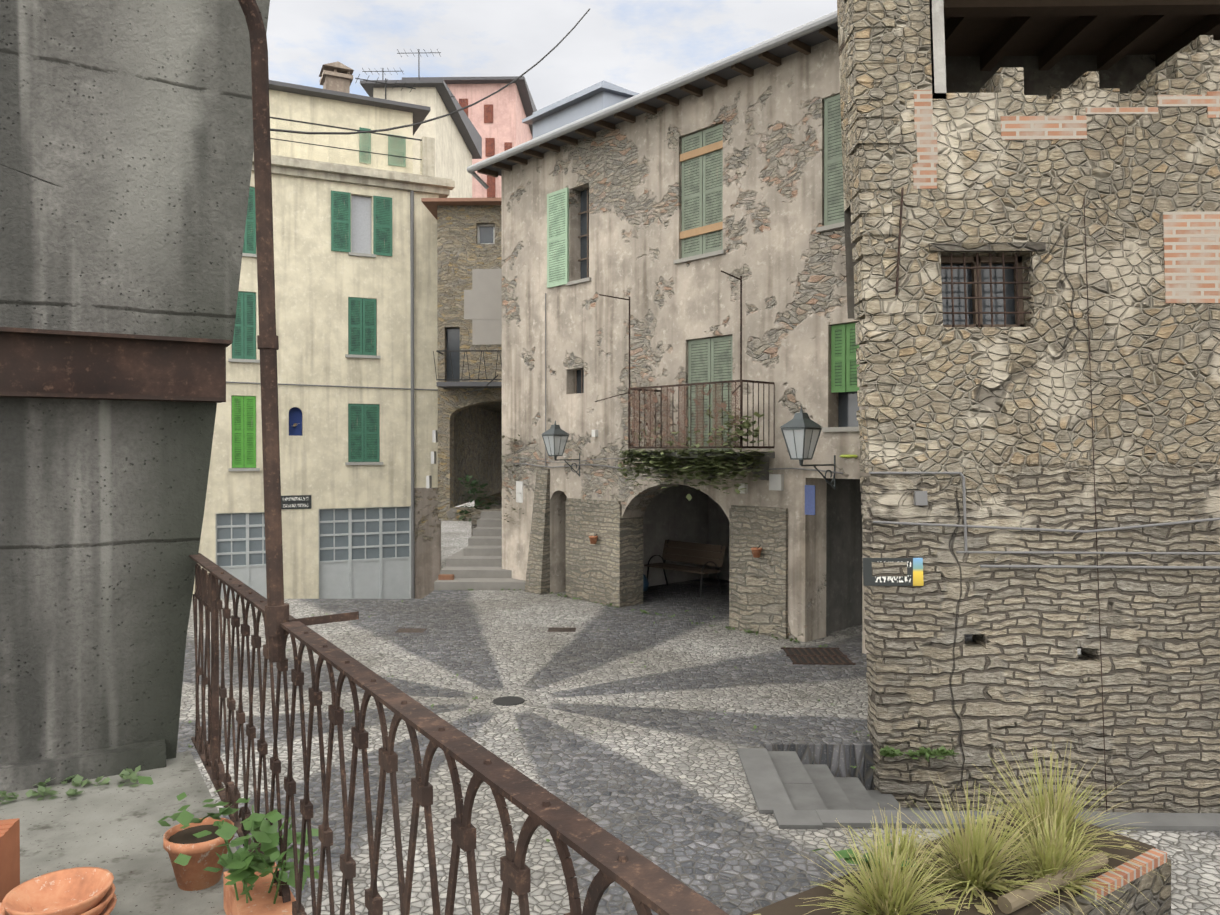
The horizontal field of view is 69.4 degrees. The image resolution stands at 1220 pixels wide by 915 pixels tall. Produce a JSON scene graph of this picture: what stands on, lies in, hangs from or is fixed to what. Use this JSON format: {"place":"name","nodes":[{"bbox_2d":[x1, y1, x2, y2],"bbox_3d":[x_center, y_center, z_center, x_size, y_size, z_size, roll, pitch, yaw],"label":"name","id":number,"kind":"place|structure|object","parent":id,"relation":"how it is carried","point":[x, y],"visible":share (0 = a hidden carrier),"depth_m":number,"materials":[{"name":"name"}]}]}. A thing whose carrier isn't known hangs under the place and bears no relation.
{"place":"outdoors","nodes":[
{"label":"outdoors","id":0,"kind":"place"},
{"bbox_2d":[0,751,236,914],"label":"terrace floor","id":1,"kind":"structure","parent":0,"point":[115,829],"depth_m":3.50,"materials":[{"name":"concrete"}]},
{"bbox_2d":[0,818,19,901],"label":"hollow clay block","id":2,"kind":"object","parent":1,"relation":"on","point":[9,855],"depth_m":2.95,"materials":[{"name":"ceramic"}]},
{"bbox_2d":[0,765,140,803],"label":"weeds","id":3,"kind":"object","parent":1,"relation":"on","point":[42,789],"visible":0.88,"depth_m":3.96,"materials":[{"name":"green plant"}]},
{"bbox_2d":[0,739,165,792],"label":"pillar base","id":4,"kind":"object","parent":1,"relation":"on","point":[19,775],"depth_m":4.08,"materials":[{"name":"concrete"}]},
{"bbox_2d":[100,893,116,914],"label":"terracotta bowl","id":5,"kind":"object","parent":1,"relation":"on","point":[109,908],"visible":0.17,"depth_m":2.79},
{"bbox_2d":[1,883,115,914],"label":"terracotta bowl","id":6,"kind":"object","parent":5,"relation":"on","point":[102,904],"visible":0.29,"depth_m":2.72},
{"bbox_2d":[3,867,113,914],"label":"terracotta bowl","id":7,"kind":"object","parent":6,"relation":"on","point":[75,891],"visible":0.98,"depth_m":2.79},
{"bbox_2d":[0,0,269,762],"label":"concrete pillar","id":8,"kind":"structure","parent":1,"relation":"on","point":[126,144],"depth_m":4.18,"materials":[{"name":"concrete"}]},
{"bbox_2d":[0,327,230,402],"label":"rusty steel beam","id":9,"kind":"structure","parent":8,"relation":"attached to","point":[49,364],"depth_m":4.12,"materials":[{"name":"metal"}]},
{"bbox_2d":[238,0,358,661],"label":"metal post","id":10,"kind":"object","parent":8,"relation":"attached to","point":[276,610],"visible":1,"depth_m":2.66,"materials":[{"name":"brown metal"}]},
{"bbox_2d":[270,8,589,134],"bbox_3d":[-0.586,-1.734,3.765,0.007,1.456,2.381,0,1,24],"label":"overhead cable","id":11,"kind":"object","parent":10,"relation":"attached to","point":[381,130],"visible":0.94,"depth_m":3.44,"materials":[{"name":"metal"}]},
{"bbox_2d":[189,553,728,914],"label":"wrought iron railing","id":12,"kind":"object","parent":8,"relation":"attached to","point":[646,883],"visible":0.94,"depth_m":2.01,"materials":[{"name":"metal"}]},
{"bbox_2d":[163,817,233,890],"bbox_3d":[-1.448,1.406,3.106,0.229,0.180,0.229,0,1,1],"label":"flower pot","id":13,"kind":"object","parent":1,"relation":"on","point":[192,875],"visible":0.69,"depth_m":3.04,"materials":[{"name":"ceramic"}]},
{"bbox_2d":[168,824,219,843],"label":"potting soil","id":14,"kind":"structure","parent":13,"relation":"on","point":[186,836],"depth_m":3.11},
{"bbox_2d":[223,863,295,914],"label":"planter trough","id":15,"kind":"object","parent":1,"relation":"on","point":[261,902],"visible":0.71,"depth_m":2.76,"materials":[{"name":"ceramic"}]},
{"bbox_2d":[138,776,318,903],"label":"geranium plant leaves","id":16,"kind":"object","parent":15,"relation":"on","point":[243,865],"visible":0.94,"depth_m":2.75,"materials":[{"name":"green plant"}]},
{"bbox_2d":[269,89,412,173],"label":"yellow house attic walls","id":17,"kind":"structure","parent":0,"point":[306,108],"depth_m":22.95,"materials":[{"name":"paint"}]},
{"bbox_2d":[269,80,430,134],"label":"roof","id":18,"kind":"structure","parent":17,"relation":"on","point":[420,113],"depth_m":22.93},
{"bbox_2d":[319,61,353,92],"bbox_3d":[-7.501,-10.009,24.134,0.814,1.350,0.840,0,1,-25],"label":"chimney","id":19,"kind":"object","parent":18,"relation":"on","point":[336,76],"visible":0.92,"depth_m":23.85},
{"bbox_2d":[373,87,471,197],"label":"cream house walls","id":20,"kind":"structure","parent":0,"point":[453,158],"depth_m":34.99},
{"bbox_2d":[360,80,481,158],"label":"roof eaves","id":21,"kind":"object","parent":20,"relation":"on","point":[470,134],"depth_m":35.85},
{"bbox_2d":[355,49,454,99],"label":"tv antennas","id":22,"kind":"object","parent":21,"relation":"on","point":[382,71],"visible":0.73,"depth_m":36.01,"materials":[{"name":"metal"}]},
{"bbox_2d":[437,205,501,520],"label":"stone building wall","id":23,"kind":"structure","parent":0,"point":[461,253],"depth_m":21.05,"materials":[{"name":"stone"}]},
{"bbox_2d":[421,198,500,219],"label":"roof eaves","id":24,"kind":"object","parent":23,"relation":"on","point":[431,204],"depth_m":20.78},
{"bbox_2d":[446,227,492,381],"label":"windows","id":25,"kind":"structure","parent":23,"relation":"in","point":[453,334],"depth_m":21.26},
{"bbox_2d":[437,382,501,387],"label":"balcony slab","id":26,"kind":"structure","parent":23,"relation":"attached to","point":[468,384],"depth_m":20.37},
{"bbox_2d":[433,350,501,379],"bbox_3d":[-2.310,-2.135,20.689,3.565,0.696,0.688,0,1,1],"label":"balcony railing","id":27,"kind":"object","parent":26,"relation":"on","point":[464,351],"visible":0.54,"depth_m":20.37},
{"bbox_2d":[464,269,501,344],"bbox_3d":[-2.848,-3.597,21.019,1.272,1.803,0.026,0,1,1],"label":"plaster patch","id":28,"kind":"object","parent":23,"relation":"attached to","point":[483,304],"visible":0.57,"depth_m":21.01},
{"bbox_2d":[477,224,494,243],"bbox_3d":[-2.969,-5.351,21.190,0.435,0.507,0.040,0,1,1],"label":"window frame","id":29,"kind":"object","parent":23,"relation":"in","point":[478,229],"visible":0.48,"depth_m":21.17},
{"bbox_2d":[456,475,498,521],"bbox_3d":[-3.140,0.962,20.755,1.026,1.110,1.340,0,1,1],"label":"plant","id":30,"kind":"object","parent":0,"point":[473,490],"visible":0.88,"depth_m":20.81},
{"bbox_2d":[471,499,501,536],"bbox_3d":[-1.560,1.769,26.607,2.950,1.204,12.890,0,1,1],"label":"alley landing","id":31,"kind":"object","parent":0,"point":[475,515],"visible":0.07,"depth_m":20.20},
{"bbox_2d":[447,83,532,197],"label":"pink house walls","id":32,"kind":"structure","parent":0,"point":[507,124],"depth_m":46.00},
{"bbox_2d":[402,76,536,136],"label":"roof","id":33,"kind":"structure","parent":32,"relation":"on","point":[528,104],"depth_m":45.84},
{"bbox_2d":[459,99,511,197],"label":"windows","id":34,"kind":"structure","parent":32,"relation":"attached to","point":[489,142],"depth_m":45.96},
{"bbox_2d":[266,0,836,110],"label":"sky","id":35,"kind":"structure","parent":0,"point":[638,46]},
{"bbox_2d":[541,420,579,475],"bbox_3d":[-0.785,-0.151,15.094,0.740,0.965,0.351,0,1,-43],"label":"wall lantern","id":36,"kind":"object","parent":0,"point":[554,430],"depth_m":14.90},
{"bbox_2d":[522,80,639,138],"bbox_3d":[-0.119,-6.968,21.041,2.800,2.775,2.834,0,1,-43],"label":"zinc roof dormer","id":37,"kind":"object","parent":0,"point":[594,98],"visible":0.25,"depth_m":19.88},
{"bbox_2d":[176,578,1219,914],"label":"piazza pavement","id":38,"kind":"structure","parent":0,"point":[652,770],"depth_m":8.05,"materials":[{"name":"stone"}]},
{"bbox_2d":[434,511,525,589],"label":"alley steps","id":39,"kind":"structure","parent":38,"relation":"on","point":[475,563],"depth_m":17.36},
{"bbox_2d":[438,574,453,579],"bbox_3d":[-3.093,2.263,16.650,0.280,0.090,0.120,0,1,1],"label":"step planter trough","id":40,"kind":"object","parent":39,"relation":"on","point":[445,576],"visible":1,"depth_m":16.59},
{"bbox_2d":[395,627,575,632],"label":"manhole covers","id":41,"kind":"object","parent":38,"relation":"on","point":[422,630],"visible":0.93,"depth_m":12.66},
{"bbox_2d":[492,696,524,705],"bbox_3d":[-1.050,2.519,9.118,0.340,0.008,0.340,0,1,1],"label":"manhole cover","id":42,"kind":"object","parent":38,"relation":"on","point":[508,701],"visible":1,"depth_m":9.08,"materials":[{"name":"metal"}]},
{"bbox_2d":[188,589,958,841],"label":"pavement weeds","id":43,"kind":"object","parent":38,"relation":"on","point":[887,751],"visible":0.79,"depth_m":7.51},
{"bbox_2d":[525,469,787,638],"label":"arcade stone piers","id":44,"kind":"structure","parent":38,"relation":"on","point":[606,568],"depth_m":14.64,"materials":[{"name":"stone"}]},
{"bbox_2d":[647,540,722,597],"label":"bench legs","id":45,"kind":"object","parent":38,"relation":"on","point":[717,567],"visible":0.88,"depth_m":15.87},
{"bbox_2d":[644,540,724,573],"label":"arcade bench slats","id":46,"kind":"object","parent":45,"relation":"on","point":[705,554],"visible":0.96,"depth_m":16.29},
{"bbox_2d":[643,484,728,586],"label":"portico interior walls","id":47,"kind":"structure","parent":38,"relation":"on","point":[673,513],"depth_m":17.38,"materials":[{"name":"white paint"}]},
{"bbox_2d":[501,39,872,653],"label":"building wall","id":48,"kind":"structure","parent":38,"relation":"on","point":[784,259],"depth_m":13.66,"materials":[{"name":"paint"}]},
{"bbox_2d":[498,434,524,523],"bbox_3d":[-1.897,0.417,16.714,0.329,1.716,0.727,0,1,-36],"label":"stonework","id":49,"kind":"object","parent":48,"relation":"attached to","point":[503,436],"visible":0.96,"depth_m":16.68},
{"bbox_2d":[516,481,522,502],"bbox_3d":[-1.706,0.649,16.617,0.015,0.400,0.200,0,1,-43],"label":"wall sign","id":50,"kind":"object","parent":48,"relation":"attached to","point":[519,491],"visible":0.86,"depth_m":16.61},
{"bbox_2d":[549,192,564,282],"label":"shutter slats","id":51,"kind":"object","parent":48,"relation":"attached to","point":[556,229],"visible":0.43,"depth_m":15.69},
{"bbox_2d":[547,187,568,287],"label":"pale shutter frames","id":52,"kind":"structure","parent":48,"relation":"attached to","point":[566,280],"depth_m":15.51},
{"bbox_2d":[576,188,588,393],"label":"window bars","id":53,"kind":"object","parent":48,"relation":"in","point":[587,234],"depth_m":15.43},
{"bbox_2d":[467,10,837,188],"bbox_3d":[0.503,-5.371,13.683,0.467,0.375,9.100,0,1,-43],"label":"roof gutter","id":54,"kind":"object","parent":48,"relation":"attached to","point":[780,39],"visible":1,"depth_m":12.99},
{"bbox_2d":[484,22,837,175],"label":"roof eaves","id":55,"kind":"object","parent":48,"relation":"on","point":[816,37],"depth_m":13.05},
{"bbox_2d":[477,26,837,176],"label":"rafter ends","id":56,"kind":"object","parent":55,"relation":"attached to","point":[805,49],"visible":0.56,"depth_m":13.64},
{"bbox_2d":[512,293,843,473],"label":"facade cables","id":57,"kind":"object","parent":48,"relation":"attached to","point":[545,461],"visible":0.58,"depth_m":15.48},
{"bbox_2d":[595,270,774,451],"bbox_3d":[1.089,-1.259,12.636,1.238,2.350,2.666,0,1,-43],"label":"balcony railing","id":58,"kind":"object","parent":48,"relation":"attached to","point":[741,381],"visible":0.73,"depth_m":12.25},
{"bbox_2d":[628,382,740,445],"bbox_3d":[0.965,-0.589,12.679,0.676,0.850,2.320,0,1,-25],"label":"rusty balcony panel","id":59,"kind":"object","parent":58,"relation":"attached to","point":[655,400],"visible":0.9,"depth_m":12.59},
{"bbox_2d":[592,430,783,493],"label":"junction boxes","id":60,"kind":"object","parent":48,"relation":"attached to","point":[776,481],"visible":0.91,"depth_m":12.21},
{"bbox_2d":[627,452,774,479],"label":"balcony slab","id":61,"kind":"structure","parent":48,"relation":"attached to","point":[765,458],"depth_m":12.29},
{"bbox_2d":[617,405,773,500],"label":"balcony plants","id":62,"kind":"object","parent":61,"relation":"hanging from","point":[725,468],"visible":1,"depth_m":12.26,"materials":[{"name":"plant"}]},
{"bbox_2d":[680,140,722,238],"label":"wooden planks","id":63,"kind":"object","parent":48,"relation":"attached to","point":[704,150],"visible":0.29,"depth_m":13.26,"materials":[{"name":"brown wood"}]},
{"bbox_2d":[566,222,858,431],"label":"window sills","id":64,"kind":"structure","parent":48,"relation":"attached to","point":[723,251],"depth_m":12.88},
{"bbox_2d":[577,190,858,451],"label":"window openings","id":65,"kind":"object","parent":48,"relation":"attached to","point":[848,407],"visible":0.08,"depth_m":11.78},
{"bbox_2d":[681,94,843,450],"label":"shutter frames","id":66,"kind":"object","parent":48,"relation":"attached to","point":[702,192],"visible":0.62,"depth_m":13.22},
{"bbox_2d":[684,98,843,445],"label":"shutter slats","id":67,"kind":"object","parent":66,"relation":"attached to","point":[722,361],"visible":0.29,"depth_m":13.14,"materials":[{"name":"wood"}]},
{"bbox_2d":[805,485,814,514],"bbox_3d":[2.688,0.571,11.836,0.015,0.400,0.160,0,1,-43],"label":"blue notice sign","id":68,"kind":"object","parent":48,"relation":"attached to","point":[809,499],"visible":1,"depth_m":11.83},
{"bbox_2d":[831,323,858,392],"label":"green shutter frames","id":69,"kind":"structure","parent":48,"relation":"attached to","point":[846,357],"depth_m":11.50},
{"bbox_2d":[835,327,856,386],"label":"shutter slats","id":70,"kind":"object","parent":69,"relation":"attached to","point":[838,364],"visible":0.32,"depth_m":11.54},
{"bbox_2d":[783,649,849,662],"bbox_3d":[2.605,2.655,11.102,0.720,0.303,0.820,0,1,1],"label":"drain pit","id":71,"kind":"object","parent":38,"relation":"on","point":[815,657],"visible":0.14,"depth_m":11.08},
{"bbox_2d":[781,647,855,664],"bbox_3d":[2.605,2.499,11.100,0.760,0.014,0.860,0,1,1],"label":"drain grate","id":72,"kind":"object","parent":71,"relation":"on","point":[818,657],"visible":1,"depth_m":11.05,"materials":[{"name":"brown metal"}]},
{"bbox_2d":[826,478,862,632],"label":"passage interior walls","id":73,"kind":"structure","parent":38,"relation":"on","point":[844,517],"depth_m":12.78,"materials":[{"name":"paint"}]},
{"bbox_2d":[768,751,925,810],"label":"stone steps","id":74,"kind":"structure","parent":38,"relation":"on","point":[814,787],"depth_m":7.20,"materials":[{"name":"stone"}]},
{"bbox_2d":[737,748,1219,830],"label":"stairwell kerb","id":75,"kind":"structure","parent":38,"relation":"on","point":[769,794],"depth_m":6.18,"materials":[{"name":"stone"}]},
{"bbox_2d":[1041,858,1170,914],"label":"planter wall","id":76,"kind":"structure","parent":38,"relation":"on","point":[1147,894],"depth_m":4.61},
{"bbox_2d":[745,804,1155,914],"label":"planter soil","id":77,"kind":"structure","parent":76,"relation":"on","point":[790,905],"depth_m":4.38,"materials":[{"name":"soil"}]},
{"bbox_2d":[811,843,914,883],"bbox_3d":[1.310,2.034,4.521,0.358,0.143,0.457,0,1,-35],"label":"broad leaf plant","id":78,"kind":"object","parent":77,"relation":"on","point":[844,854],"visible":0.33,"depth_m":4.51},
{"bbox_2d":[753,738,1169,914],"bbox_3d":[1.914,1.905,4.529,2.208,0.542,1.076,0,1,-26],"label":"spider plant leaves","id":79,"kind":"object","parent":77,"relation":"on","point":[1045,869],"visible":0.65,"depth_m":4.45,"materials":[{"name":"plant"}]},
{"bbox_2d":[997,851,1107,913],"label":"log","id":80,"kind":"object","parent":77,"relation":"on","point":[1011,901],"visible":0.88,"depth_m":4.32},
{"bbox_2d":[1081,848,1166,900],"bbox_3d":[2.700,2.178,4.612,0.750,0.050,0.070,0,1,-34],"label":"brick coping","id":81,"kind":"object","parent":76,"relation":"on","point":[1152,858],"visible":1,"depth_m":4.59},
{"bbox_2d":[441,501,1080,653],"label":"ground","id":82,"kind":"structure","parent":0,"point":[455,535],"depth_m":39.15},
{"bbox_2d":[192,171,438,598],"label":"yellow house walls","id":83,"kind":"structure","parent":82,"relation":"on","point":[318,282],"depth_m":21.40,"materials":[{"name":"paint"}]},
{"bbox_2d":[232,396,255,467],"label":"bright shutter frames","id":84,"kind":"object","parent":83,"relation":"attached to","point":[243,431],"visible":0.96,"depth_m":20.64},
{"bbox_2d":[234,398,252,464],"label":"shutter louvres","id":85,"kind":"object","parent":84,"relation":"attached to","point":[237,414],"visible":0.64,"depth_m":20.61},
{"bbox_2d":[289,407,301,435],"bbox_3d":[-7.606,-0.870,21.267,0.324,0.689,0.020,0,1,-25],"label":"shrine niche","id":86,"kind":"object","parent":83,"relation":"attached to","point":[295,414],"visible":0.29,"depth_m":21.26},
{"bbox_2d":[281,495,310,508],"bbox_3d":[-7.535,1.071,21.107,0.718,0.327,0.020,0,1,-25],"label":"street sign","id":87,"kind":"object","parent":83,"relation":"attached to","point":[296,502],"visible":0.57,"depth_m":21.11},
{"bbox_2d":[228,252,382,470],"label":"window sills","id":88,"kind":"structure","parent":83,"relation":"attached to","point":[346,355],"depth_m":21.57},
{"bbox_2d":[216,506,410,598],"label":"garage doors","id":89,"kind":"structure","parent":83,"relation":"attached to","point":[380,577],"depth_m":21.75,"materials":[{"name":"metal"}]},
{"bbox_2d":[217,507,408,565],"bbox_3d":[-7.125,1.899,21.451,4.533,1.310,0.020,0,1,-25],"label":"garage door glazing","id":90,"kind":"structure","parent":89,"relation":"in","point":[325,541],"depth_m":21.66,"materials":[{"name":"glass"}]},
{"bbox_2d":[232,127,405,461],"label":"window shutters","id":91,"kind":"object","parent":83,"relation":"attached to","point":[244,325],"visible":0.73,"depth_m":21.66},
{"bbox_2d":[226,190,437,598],"bbox_3d":[-10.688,-1.508,19.542,14.000,10.380,0.091,0,1,-25],"label":"drainpipe","id":92,"kind":"object","parent":83,"relation":"attached to","point":[412,389],"visible":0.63,"depth_m":22.19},
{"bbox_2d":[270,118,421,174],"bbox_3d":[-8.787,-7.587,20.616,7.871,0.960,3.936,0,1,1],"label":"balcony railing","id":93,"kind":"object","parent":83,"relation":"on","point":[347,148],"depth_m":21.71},
{"bbox_2d":[270,117,421,159],"bbox_3d":[-8.787,-7.840,20.614,8.800,0.525,0.030,0,1,-25],"label":"roof terrace rail","id":94,"kind":"object","parent":83,"relation":"attached to","point":[345,129],"visible":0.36,"depth_m":21.63,"materials":[{"name":"metal"}]},
{"bbox_2d":[252,136,454,197],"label":"cornice","id":95,"kind":"structure","parent":83,"relation":"attached to","point":[427,181],"depth_m":21.67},
{"bbox_2d":[351,195,370,253],"bbox_3d":[-6.185,-5.757,21.862,0.509,1.455,0.020,0,1,-25],"label":"top window curtain","id":96,"kind":"object","parent":83,"relation":"attached to","point":[360,224],"visible":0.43,"depth_m":21.85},
{"bbox_2d":[414,487,440,598],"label":"stone wall","id":97,"kind":"structure","parent":83,"relation":"attached to","point":[427,547],"depth_m":22.44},
{"bbox_2d":[426,430,437,487],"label":"alley meter boxes","id":98,"kind":"object","parent":83,"relation":"attached to","point":[433,458],"visible":0.95,"depth_m":21.61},
{"bbox_2d":[454,401,501,506],"bbox_3d":[-1.726,0.470,25.794,6.008,5.816,8.500,0,1,1],"label":"archway","id":99,"kind":"object","parent":82,"relation":"on","point":[477,441],"visible":0.15,"depth_m":25.09,"materials":[{"name":"stone"}]},
{"bbox_2d":[837,0,1219,812],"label":"stone house walls","id":100,"kind":"structure","parent":82,"relation":"on","point":[1007,424],"depth_m":7.53,"materials":[{"name":"stone"}]},
{"bbox_2d":[843,0,923,807],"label":"corner stones","id":101,"kind":"object","parent":100,"relation":"attached to","point":[893,717],"visible":0.9,"depth_m":7.55,"materials":[{"name":"stone"}]},
{"bbox_2d":[862,558,923,585],"bbox_3d":[2.429,0.981,7.562,0.517,0.238,0.020,0,1,1],"label":"sign","id":102,"kind":"object","parent":100,"relation":"attached to","point":[914,577],"visible":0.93,"depth_m":7.55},
{"bbox_2d":[929,0,946,98],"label":"ruin plaster jamb","id":103,"kind":"object","parent":100,"relation":"attached to","point":[937,35],"visible":0.4,"depth_m":7.52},
{"bbox_2d":[941,264,1014,324],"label":"window panes","id":104,"kind":"structure","parent":100,"relation":"attached to","point":[958,291],"depth_m":7.81,"materials":[{"name":"grey glass"}]},
{"bbox_2d":[941,256,1023,326],"bbox_3d":[3.235,-1.441,7.763,0.800,0.644,0.060,0,1,1],"label":"window frame","id":105,"kind":"object","parent":100,"relation":"attached to","point":[981,260],"visible":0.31,"depth_m":7.73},
{"bbox_2d":[941,253,1031,326],"bbox_3d":[3.231,-1.439,7.590,0.791,0.645,0.023,0,1,1],"label":"window grille","id":106,"kind":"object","parent":100,"relation":"attached to","point":[990,268],"depth_m":7.58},
{"bbox_2d":[929,242,1045,251],"bbox_3d":[3.217,-1.796,7.525,0.980,0.070,0.050,0,1,1],"label":"window lintel","id":107,"kind":"structure","parent":100,"relation":"attached to","point":[989,247],"depth_m":7.50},
{"bbox_2d":[895,187,1106,811],"bbox_3d":[3.345,0.369,7.516,1.812,5.337,0.030,0,1,1],"label":"iron tie rod and wire","id":108,"kind":"object","parent":100,"relation":"attached to","point":[899,242],"visible":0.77,"depth_m":7.50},
{"bbox_2d":[839,0,1219,70],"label":"timber ceiling","id":109,"kind":"structure","parent":100,"relation":"attached to","point":[1050,34],"depth_m":9.83,"materials":[{"name":"wood"}]},
{"bbox_2d":[869,472,1219,568],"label":"wall cables","id":110,"kind":"object","parent":100,"relation":"attached to","point":[920,497],"visible":0.92,"depth_m":7.50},
{"bbox_2d":[913,90,1219,302],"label":"brick patches","id":111,"kind":"object","parent":100,"relation":"attached to","point":[1191,240],"visible":1,"depth_m":7.49,"materials":[{"name":"brick"}]},
{"bbox_2d":[780,406,835,488],"bbox_3d":[2.610,-0.113,11.241,0.960,1.067,0.388,0,1,-43],"label":"wall lantern","id":112,"kind":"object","parent":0,"point":[802,420],"depth_m":10.98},
{"bbox_2d":[844,55,1155,318],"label":"ruin wall","id":113,"kind":"structure","parent":0,"point":[1125,74],"depth_m":10.66,"materials":[{"name":"stone"}]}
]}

